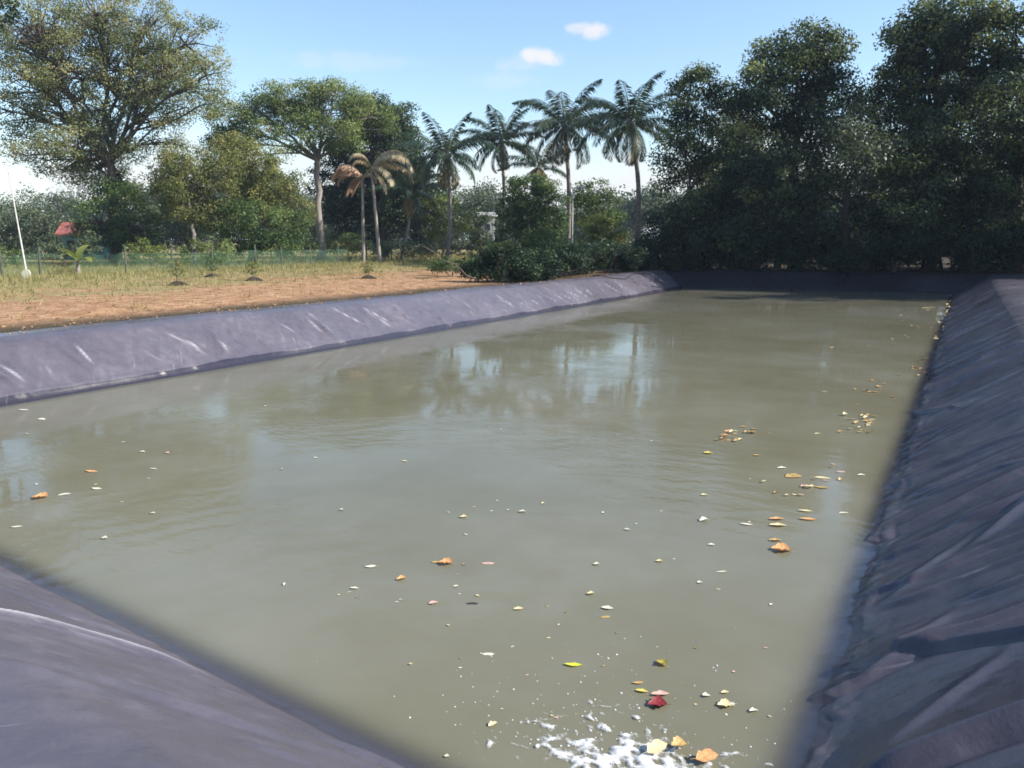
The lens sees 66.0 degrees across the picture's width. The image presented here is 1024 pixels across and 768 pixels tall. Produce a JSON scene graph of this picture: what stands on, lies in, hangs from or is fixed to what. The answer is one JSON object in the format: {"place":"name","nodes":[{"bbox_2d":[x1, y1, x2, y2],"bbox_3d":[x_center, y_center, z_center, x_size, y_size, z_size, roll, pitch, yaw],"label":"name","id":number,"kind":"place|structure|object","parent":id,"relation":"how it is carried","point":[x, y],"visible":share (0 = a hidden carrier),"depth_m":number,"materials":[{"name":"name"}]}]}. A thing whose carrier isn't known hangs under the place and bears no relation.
{"place":"outdoors","nodes":[
{"label":"outdoors","id":0,"kind":"place"},
{"bbox_2d":[0,289,953,767],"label":"water","id":1,"kind":"structure","parent":0,"point":[596,429],"depth_m":7.72,"materials":[{"name":"liquid"}]},
{"bbox_2d":[31,492,50,497],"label":"floating leaf","id":2,"kind":"object","parent":1,"relation":"on","point":[43,494],"visible":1,"depth_m":8.09,"materials":[{"name":"plant"}]},
{"bbox_2d":[439,558,452,563],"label":"floating leaf","id":3,"kind":"object","parent":1,"relation":"on","point":[446,560],"visible":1,"depth_m":6.44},
{"bbox_2d":[564,662,581,665],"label":"floating leaf","id":4,"kind":"object","parent":1,"relation":"on","point":[574,664],"visible":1,"depth_m":4.90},
{"bbox_2d":[394,636,790,767],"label":"foam","id":5,"kind":"object","parent":1,"relation":"on","point":[604,760],"visible":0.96,"depth_m":4.04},
{"bbox_2d":[642,739,667,753],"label":"floating leaf","id":6,"kind":"object","parent":1,"relation":"on","point":[656,746],"visible":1,"depth_m":4.05,"materials":[{"name":"plant"}]},
{"bbox_2d":[648,695,667,706],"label":"floating leaf","id":7,"kind":"object","parent":1,"relation":"on","point":[658,700],"visible":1,"depth_m":4.49,"materials":[{"name":"plant"}]},
{"bbox_2d":[647,690,669,694],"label":"floating leaf","id":8,"kind":"object","parent":1,"relation":"on","point":[660,692],"visible":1,"depth_m":4.58,"materials":[{"name":"plant"}]},
{"bbox_2d":[657,659,667,666],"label":"floating leaf","id":9,"kind":"object","parent":1,"relation":"on","point":[663,661],"visible":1,"depth_m":4.91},
{"bbox_2d":[671,736,688,746],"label":"floating leaf","id":10,"kind":"object","parent":1,"relation":"on","point":[678,741],"visible":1,"depth_m":4.09,"materials":[{"name":"plant"}]},
{"bbox_2d":[693,748,717,761],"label":"floating leaf","id":11,"kind":"object","parent":1,"relation":"on","point":[706,754],"visible":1,"depth_m":3.99,"materials":[{"name":"plant"}]},
{"bbox_2d":[717,698,735,706],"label":"floating leaf","id":12,"kind":"object","parent":1,"relation":"on","point":[725,702],"visible":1,"depth_m":4.48,"materials":[{"name":"plant"}]},
{"bbox_2d":[769,523,785,525],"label":"floating leaf","id":13,"kind":"object","parent":1,"relation":"on","point":[779,524],"visible":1,"depth_m":7.29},
{"bbox_2d":[771,543,791,550],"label":"floating leaf","id":14,"kind":"object","parent":1,"relation":"on","point":[781,546],"visible":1,"depth_m":6.72,"materials":[{"name":"plant"}]},
{"bbox_2d":[785,473,800,477],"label":"floating leaf","id":15,"kind":"object","parent":1,"relation":"on","point":[793,475],"visible":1,"depth_m":8.80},
{"bbox_2d":[0,240,1023,332],"bbox_3d":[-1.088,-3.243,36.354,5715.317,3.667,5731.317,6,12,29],"label":"ground","id":16,"kind":"structure","parent":0,"point":[13,309],"depth_m":26.78,"materials":[{"name":"soil"}]},
{"bbox_2d":[0,243,27,267],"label":"fence bush","id":17,"kind":"object","parent":16,"relation":"on","point":[13,259],"visible":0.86,"depth_m":46.44,"materials":[{"name":"green plant"}]},
{"bbox_2d":[0,0,29,41],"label":"overhanging tree","id":18,"kind":"object","parent":16,"relation":"on","point":[8,14],"visible":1,"depth_m":37.29,"materials":[{"name":"green plant"}]},
{"bbox_2d":[7,168,30,278],"bbox_3d":[-22.075,-7.059,35.107,1.759,5.113,0.308,10,14,43],"label":"leaning pole","id":19,"kind":"object","parent":16,"relation":"on","point":[25,272],"visible":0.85,"depth_m":35.24,"materials":[{"name":"metal"}]},
{"bbox_2d":[0,195,62,258],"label":"grey tree","id":20,"kind":"object","parent":16,"relation":"on","point":[24,221],"visible":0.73,"depth_m":76.42,"materials":[{"name":"green plant"}]},
{"bbox_2d":[30,194,73,259],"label":"grey tree","id":21,"kind":"object","parent":16,"relation":"on","point":[59,220],"visible":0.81,"depth_m":72.42,"materials":[{"name":"green plant"}]},
{"bbox_2d":[23,229,103,267],"bbox_3d":[-28.268,-8.236,49.752,4.414,3.057,3.082,0,10,1],"label":"fence bush","id":22,"kind":"object","parent":16,"relation":"on","point":[54,247],"visible":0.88,"depth_m":49.56,"materials":[{"name":"green plant"}]},
{"bbox_2d":[58,245,96,272],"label":"banana plant","id":23,"kind":"object","parent":16,"relation":"on","point":[77,256],"visible":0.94,"depth_m":39.52,"materials":[{"name":"green plant"}]},
{"bbox_2d":[55,222,109,259],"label":"house","id":24,"kind":"structure","parent":16,"relation":"on","point":[63,230],"depth_m":70.98,"materials":[{"name":"paint"}]},
{"bbox_2d":[66,241,74,248],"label":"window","id":25,"kind":"structure","parent":24,"relation":"in","point":[68,242],"depth_m":70.72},
{"bbox_2d":[83,239,92,259],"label":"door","id":26,"kind":"structure","parent":24,"relation":"in","point":[85,254],"depth_m":71.08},
{"bbox_2d":[66,174,164,264],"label":"vine covered tree","id":27,"kind":"object","parent":16,"relation":"on","point":[115,240],"visible":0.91,"depth_m":56.12,"materials":[{"name":"green plant"}]},
{"bbox_2d":[0,0,241,262],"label":"spreading tree","id":28,"kind":"object","parent":16,"relation":"on","point":[57,78],"visible":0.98,"depth_m":56.94,"materials":[{"name":"green plant"}]},
{"bbox_2d":[123,236,173,265],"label":"fence bush","id":29,"kind":"object","parent":16,"relation":"on","point":[149,251],"visible":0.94,"depth_m":52.11,"materials":[{"name":"green plant"}]},
{"bbox_2d":[166,260,187,285],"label":"sapling","id":30,"kind":"object","parent":16,"relation":"on","point":[176,282],"visible":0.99,"depth_m":29.84,"materials":[{"name":"green plant"}]},
{"bbox_2d":[124,192,231,252],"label":"grey tree","id":31,"kind":"object","parent":16,"relation":"on","point":[183,233],"visible":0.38,"depth_m":92.77,"materials":[{"name":"green plant"}]},
{"bbox_2d":[131,140,246,265],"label":"slim tree","id":32,"kind":"object","parent":16,"relation":"on","point":[184,187],"visible":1,"depth_m":53.15,"materials":[{"name":"green plant"}]},
{"bbox_2d":[174,234,236,267],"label":"fence bush","id":33,"kind":"object","parent":16,"relation":"on","point":[218,255],"visible":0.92,"depth_m":48.67,"materials":[{"name":"green plant"}]},
{"bbox_2d":[0,244,412,275],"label":"fence posts","id":34,"kind":"object","parent":16,"relation":"on","point":[39,262],"visible":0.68,"depth_m":43.84,"materials":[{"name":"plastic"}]},
{"bbox_2d":[201,258,219,276],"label":"sapling","id":35,"kind":"object","parent":16,"relation":"on","point":[211,267],"visible":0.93,"depth_m":36.41,"materials":[{"name":"green plant"}]},
{"bbox_2d":[244,261,262,280],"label":"sapling","id":36,"kind":"object","parent":16,"relation":"on","point":[253,273],"visible":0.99,"depth_m":32.54,"materials":[{"name":"green plant"}]},
{"bbox_2d":[202,196,313,261],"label":"bushy tree","id":37,"kind":"object","parent":16,"relation":"on","point":[249,226],"visible":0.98,"depth_m":53.97,"materials":[{"name":"green plant"}]},
{"bbox_2d":[204,130,318,260],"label":"ochre tree","id":38,"kind":"object","parent":16,"relation":"on","point":[270,173],"visible":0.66,"depth_m":58.41,"materials":[{"name":"green plant"}]},
{"bbox_2d":[221,183,358,253],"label":"grey tree","id":39,"kind":"object","parent":16,"relation":"on","point":[325,227],"visible":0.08,"depth_m":94.93,"materials":[{"name":"green plant"}]},
{"bbox_2d":[195,75,399,260],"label":"flat topped tree","id":40,"kind":"object","parent":16,"relation":"on","point":[277,104],"visible":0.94,"depth_m":66.39,"materials":[{"name":"green plant"}]},
{"bbox_2d":[0,252,594,318],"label":"grass","id":41,"kind":"structure","parent":16,"relation":"on","point":[142,262],"depth_m":43.12,"materials":[{"name":"plant"}]},
{"bbox_2d":[278,235,323,260],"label":"fence bush","id":42,"kind":"object","parent":16,"relation":"on","point":[306,251],"visible":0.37,"depth_m":66.35,"materials":[{"name":"green plant"}]},
{"bbox_2d":[0,270,654,334],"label":"soil clods","id":43,"kind":"object","parent":16,"relation":"on","point":[216,309],"visible":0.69,"depth_m":22.04,"materials":[{"name":"soil"}]},
{"bbox_2d":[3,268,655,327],"bbox_3d":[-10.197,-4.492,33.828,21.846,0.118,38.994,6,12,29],"label":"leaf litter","id":44,"kind":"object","parent":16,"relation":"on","point":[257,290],"visible":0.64,"depth_m":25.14,"materials":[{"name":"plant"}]},
{"bbox_2d":[315,232,373,257],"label":"fence bush","id":45,"kind":"object","parent":16,"relation":"on","point":[341,240],"visible":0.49,"depth_m":71.57,"materials":[{"name":"green plant"}]},
{"bbox_2d":[326,238,368,261],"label":"fence bush","id":46,"kind":"object","parent":16,"relation":"on","point":[353,248],"visible":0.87,"depth_m":61.19,"materials":[{"name":"green plant"}]},
{"bbox_2d":[331,165,376,261],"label":"withered palm","id":47,"kind":"object","parent":16,"relation":"on","point":[342,172],"visible":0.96,"depth_m":58.47,"materials":[{"name":"brown plant"}]},
{"bbox_2d":[359,261,377,278],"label":"sapling","id":48,"kind":"object","parent":16,"relation":"on","point":[367,268],"visible":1,"depth_m":34.64,"materials":[{"name":"green plant"}]},
{"bbox_2d":[302,88,453,257],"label":"round dark tree","id":49,"kind":"object","parent":16,"relation":"on","point":[390,210],"visible":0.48,"depth_m":72.19,"materials":[{"name":"green plant"}]},
{"bbox_2d":[348,150,413,262],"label":"withered palm","id":50,"kind":"object","parent":16,"relation":"on","point":[378,166],"visible":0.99,"depth_m":56.95,"materials":[{"name":"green plant"}]},
{"bbox_2d":[368,238,420,259],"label":"fence bush","id":51,"kind":"object","parent":16,"relation":"on","point":[386,248],"visible":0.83,"depth_m":61.69,"materials":[{"name":"green plant"}]},
{"bbox_2d":[374,163,451,259],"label":"coconut palm","id":52,"kind":"object","parent":16,"relation":"on","point":[408,194],"visible":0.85,"depth_m":65.93,"materials":[{"name":"green plant"}]},
{"bbox_2d":[409,233,477,259],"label":"fence bush","id":53,"kind":"object","parent":16,"relation":"on","point":[434,247],"visible":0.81,"depth_m":57.86,"materials":[{"name":"green plant"}]},
{"bbox_2d":[389,112,499,260],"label":"coconut palm","id":54,"kind":"object","parent":16,"relation":"on","point":[447,150],"visible":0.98,"depth_m":57.59,"materials":[{"name":"green plant"}]},
{"bbox_2d":[418,195,474,257],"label":"yellowish tree","id":55,"kind":"object","parent":16,"relation":"on","point":[434,220],"visible":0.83,"depth_m":70.90,"materials":[{"name":"green plant"}]},
{"bbox_2d":[419,252,483,275],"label":"feathery bush","id":56,"kind":"object","parent":16,"relation":"on","point":[438,266],"visible":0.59,"depth_m":36.37,"materials":[{"name":"green plant"}]},
{"bbox_2d":[430,185,516,241],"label":"grey bush tree","id":57,"kind":"object","parent":16,"relation":"on","point":[476,205],"visible":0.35,"depth_m":101.22,"materials":[{"name":"green plant"}]},
{"bbox_2d":[460,210,499,266],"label":"conical bush","id":58,"kind":"object","parent":16,"relation":"on","point":[482,244],"visible":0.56,"depth_m":43.19,"materials":[{"name":"green plant"}]},
{"bbox_2d":[423,242,544,282],"bbox_3d":[-1.111,-4.846,31.700,4.856,1.755,2.384,-1,10,-5],"label":"hedge shrub","id":59,"kind":"object","parent":16,"relation":"on","point":[491,266],"visible":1,"depth_m":31.58,"materials":[{"name":"green plant"}]},
{"bbox_2d":[477,212,496,245],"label":"pale tower","id":60,"kind":"structure","parent":16,"relation":"on","point":[490,228],"depth_m":89.44,"materials":[{"name":"white paint"}]},
{"bbox_2d":[477,235,522,256],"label":"lime shrub","id":61,"kind":"object","parent":16,"relation":"on","point":[497,243],"visible":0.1,"depth_m":51.32,"materials":[{"name":"green plant"}]},
{"bbox_2d":[457,99,544,243],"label":"coconut palm","id":62,"kind":"object","parent":16,"relation":"on","point":[503,164],"visible":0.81,"depth_m":62.99,"materials":[{"name":"green plant"}]},
{"bbox_2d":[0,270,1023,767],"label":"pond liner","id":63,"kind":"object","parent":16,"relation":"on","point":[918,658],"visible":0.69,"depth_m":5.29,"materials":[{"name":"plastic"}]},
{"bbox_2d":[0,168,1023,249],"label":"distant woods","id":64,"kind":"object","parent":16,"relation":"on","point":[647,198],"visible":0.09,"depth_m":145.53,"materials":[{"name":"plant"}]},
{"bbox_2d":[490,173,572,253],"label":"round bush tree","id":65,"kind":"object","parent":16,"relation":"on","point":[522,205],"visible":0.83,"depth_m":52.49,"materials":[{"name":"green plant"}]},
{"bbox_2d":[498,140,575,219],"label":"coconut palm","id":66,"kind":"object","parent":16,"relation":"on","point":[543,162],"visible":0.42,"depth_m":69.24,"materials":[{"name":"green plant"}]},
{"bbox_2d":[505,246,571,276],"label":"hedge shrub","id":67,"kind":"object","parent":16,"relation":"on","point":[531,251],"visible":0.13,"depth_m":33.66,"materials":[{"name":"green plant"}]},
{"bbox_2d":[503,251,576,280],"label":"hedge shrub","id":68,"kind":"object","parent":16,"relation":"on","point":[551,268],"visible":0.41,"depth_m":32.46,"materials":[{"name":"green plant"}]},
{"bbox_2d":[542,237,570,245],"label":"lime shrub","id":69,"kind":"object","parent":16,"relation":"on","point":[566,240],"visible":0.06,"depth_m":48.74,"materials":[{"name":"green plant"}]},
{"bbox_2d":[525,238,590,278],"bbox_3d":[1.803,-5.527,35.017,2.993,1.900,2.667,6,12,29],"label":"hedge shrub","id":70,"kind":"object","parent":16,"relation":"on","point":[568,257],"visible":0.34,"depth_m":35.12,"materials":[{"name":"green plant"}]},
{"bbox_2d":[506,79,613,242],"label":"coconut palm","id":71,"kind":"object","parent":16,"relation":"on","point":[563,123],"visible":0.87,"depth_m":59.10,"materials":[{"name":"green plant"}]},
{"bbox_2d":[539,239,593,276],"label":"hedge shrub","id":72,"kind":"object","parent":16,"relation":"on","point":[574,246],"visible":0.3,"depth_m":36.52,"materials":[{"name":"green plant"}]},
{"bbox_2d":[571,186,584,243],"bbox_3d":[4.684,-11.168,55.902,0.916,5.530,0.220,0,10,0],"label":"street lamp","id":73,"kind":"object","parent":16,"relation":"on","point":[572,209],"visible":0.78,"depth_m":55.63,"materials":[{"name":"metal"}]},
{"bbox_2d":[563,177,629,233],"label":"round bush tree","id":74,"kind":"object","parent":16,"relation":"on","point":[594,201],"visible":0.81,"depth_m":62.25,"materials":[{"name":"green plant"}]},
{"bbox_2d":[555,240,645,279],"bbox_3d":[3.964,-5.950,37.603,4.904,1.830,2.381,2,11,11],"label":"hedge shrub","id":75,"kind":"object","parent":16,"relation":"on","point":[597,253],"visible":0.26,"depth_m":37.38,"materials":[{"name":"green plant"}]},
{"bbox_2d":[583,240,618,274],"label":"hedge shrub","id":76,"kind":"object","parent":16,"relation":"on","point":[600,261],"visible":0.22,"depth_m":38.88,"materials":[{"name":"green plant"}]},
{"bbox_2d":[575,209,631,245],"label":"lime shrub","id":77,"kind":"object","parent":16,"relation":"on","point":[594,230],"visible":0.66,"depth_m":50.96,"materials":[{"name":"green plant"}]},
{"bbox_2d":[579,239,629,273],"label":"hedge shrub","id":78,"kind":"object","parent":16,"relation":"on","point":[621,248],"visible":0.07,"depth_m":39.66,"materials":[{"name":"green plant"}]},
{"bbox_2d":[597,240,647,271],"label":"hedge shrub","id":79,"kind":"object","parent":16,"relation":"on","point":[630,269],"visible":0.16,"depth_m":42.19,"materials":[{"name":"green plant"}]},
{"bbox_2d":[594,238,658,287],"bbox_3d":[6.083,-6.292,40.800,4.037,2.489,2.715,6,12,29],"label":"hedge shrub","id":80,"kind":"object","parent":16,"relation":"on","point":[627,258],"visible":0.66,"depth_m":40.59,"materials":[{"name":"green plant"}]},
{"bbox_2d":[562,70,692,242],"bbox_3d":[8.377,-15.165,56.353,7.928,13.256,8.401,6,12,29],"label":"coconut palm","id":81,"kind":"object","parent":16,"relation":"on","point":[631,125],"visible":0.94,"depth_m":55.07,"materials":[{"name":"green plant"}]},
{"bbox_2d":[605,243,657,269],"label":"dark shrub","id":82,"kind":"object","parent":16,"relation":"on","point":[645,250],"visible":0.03,"depth_m":44.49,"materials":[{"name":"green plant"}]},
{"bbox_2d":[611,245,663,270],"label":"hedge shrub","id":83,"kind":"object","parent":16,"relation":"on","point":[649,259],"visible":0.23,"depth_m":43.21,"materials":[{"name":"green plant"}]},
{"bbox_2d":[632,223,688,269],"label":"understory shrub","id":84,"kind":"object","parent":16,"relation":"on","point":[655,242],"visible":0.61,"depth_m":44.59,"materials":[{"name":"green plant"}]},
{"bbox_2d":[660,229,713,270],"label":"understory shrub","id":85,"kind":"object","parent":16,"relation":"on","point":[674,261],"visible":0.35,"depth_m":43.94,"materials":[{"name":"green plant"}]},
{"bbox_2d":[642,59,751,268],"bbox_3d":[11.472,-12.942,47.698,6.472,11.974,7.165,6,12,29],"label":"tall tree","id":86,"kind":"object","parent":16,"relation":"on","point":[698,166],"visible":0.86,"depth_m":46.01,"materials":[{"name":"green plant"}]},
{"bbox_2d":[640,127,770,269],"bbox_3d":[11.202,-10.239,44.472,7.523,7.864,7.093,6,12,29],"label":"tall tree","id":87,"kind":"object","parent":16,"relation":"on","point":[705,203],"visible":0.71,"depth_m":43.59,"materials":[{"name":"green plant"}]},
{"bbox_2d":[676,229,772,269],"bbox_3d":[11.155,-7.790,44.712,5.163,2.903,5.742,-3,11,-17],"label":"understory shrub","id":88,"kind":"object","parent":16,"relation":"on","point":[701,256],"visible":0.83,"depth_m":43.20,"materials":[{"name":"green plant"}]},
{"bbox_2d":[679,98,836,241],"bbox_3d":[17.004,-14.143,54.127,10.304,11.759,9.094,6,12,29],"label":"tall tree","id":89,"kind":"object","parent":16,"relation":"on","point":[754,138],"visible":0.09,"depth_m":53.44,"materials":[{"name":"green plant"}]},
{"bbox_2d":[736,224,797,270],"bbox_3d":[13.984,-7.056,43.712,3.517,3.670,4.627,1,10,6],"label":"understory shrub","id":90,"kind":"object","parent":16,"relation":"on","point":[754,243],"visible":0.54,"depth_m":42.47,"materials":[{"name":"green plant"}]},
{"bbox_2d":[714,242,829,270],"bbox_3d":[13.387,-7.040,43.831,4.576,1.933,7.142,-4,11,-22],"label":"understory shrub","id":91,"kind":"object","parent":16,"relation":"on","point":[740,256],"visible":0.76,"depth_m":43.20,"materials":[{"name":"green plant"}]},
{"bbox_2d":[716,128,848,270],"bbox_3d":[14.460,-9.814,42.787,6.463,7.601,6.206,-2,11,-11],"label":"tall tree","id":92,"kind":"object","parent":16,"relation":"on","point":[773,185],"visible":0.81,"depth_m":41.51,"materials":[{"name":"green plant"}]},
{"bbox_2d":[758,231,823,270],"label":"understory shrub","id":93,"kind":"object","parent":16,"relation":"on","point":[800,257],"visible":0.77,"depth_m":42.23,"materials":[{"name":"green plant"}]},
{"bbox_2d":[724,14,875,268],"bbox_3d":[15.858,-13.275,44.258,9.252,13.808,6.636,-3,11,-15],"label":"tall tree","id":94,"kind":"object","parent":16,"relation":"on","point":[814,56],"visible":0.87,"depth_m":42.55,"materials":[{"name":"green plant"}]},
{"bbox_2d":[796,223,840,270],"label":"understory shrub","id":95,"kind":"object","parent":16,"relation":"on","point":[824,250],"visible":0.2,"depth_m":43.57,"materials":[{"name":"green plant"}]},
{"bbox_2d":[786,95,915,271],"bbox_3d":[18.234,-10.338,41.157,6.031,9.276,8.363,0,10,2],"label":"tall tree","id":96,"kind":"object","parent":16,"relation":"on","point":[853,154],"visible":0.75,"depth_m":40.59,"materials":[{"name":"green plant"}]},
{"bbox_2d":[789,73,949,246],"bbox_3d":[24.239,-14.385,52.995,11.498,12.721,8.194,-1,10,-4],"label":"tall tree","id":97,"kind":"object","parent":16,"relation":"on","point":[878,132],"visible":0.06,"depth_m":51.79,"materials":[{"name":"green plant"}]},
{"bbox_2d":[875,230,919,270],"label":"understory shrub","id":98,"kind":"object","parent":16,"relation":"on","point":[900,264],"visible":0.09,"depth_m":42.82,"materials":[{"name":"green plant"}]},
{"bbox_2d":[834,148,967,271],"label":"tall tree","id":99,"kind":"object","parent":16,"relation":"on","point":[893,216],"visible":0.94,"depth_m":39.43,"materials":[{"name":"green plant"}]},
{"bbox_2d":[902,227,954,271],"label":"understory shrub","id":100,"kind":"object","parent":16,"relation":"on","point":[920,259],"visible":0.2,"depth_m":41.88,"materials":[{"name":"green plant"}]},
{"bbox_2d":[854,0,1023,269],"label":"tall tree","id":101,"kind":"object","parent":16,"relation":"on","point":[956,41],"visible":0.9,"depth_m":40.32,"materials":[{"name":"green plant"}]},
{"bbox_2d":[894,151,1023,272],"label":"tall tree","id":102,"kind":"object","parent":16,"relation":"on","point":[987,188],"visible":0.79,"depth_m":39.52,"materials":[{"name":"green plant"}]},
{"bbox_2d":[905,107,1023,230],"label":"tall tree","id":103,"kind":"object","parent":16,"relation":"on","point":[997,173],"visible":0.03,"depth_m":49.77,"materials":[{"name":"green plant"}]},
{"bbox_2d":[941,225,993,271],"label":"understory shrub","id":104,"kind":"object","parent":16,"relation":"on","point":[952,265],"visible":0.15,"depth_m":41.39,"materials":[{"name":"green plant"}]},
{"bbox_2d":[957,0,1023,271],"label":"tall tree","id":105,"kind":"object","parent":16,"relation":"on","point":[1012,146],"visible":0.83,"depth_m":38.55,"materials":[{"name":"green plant"}]},
{"bbox_2d":[0,0,1023,239],"label":"sky","id":106,"kind":"structure","parent":0,"point":[453,59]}
]}

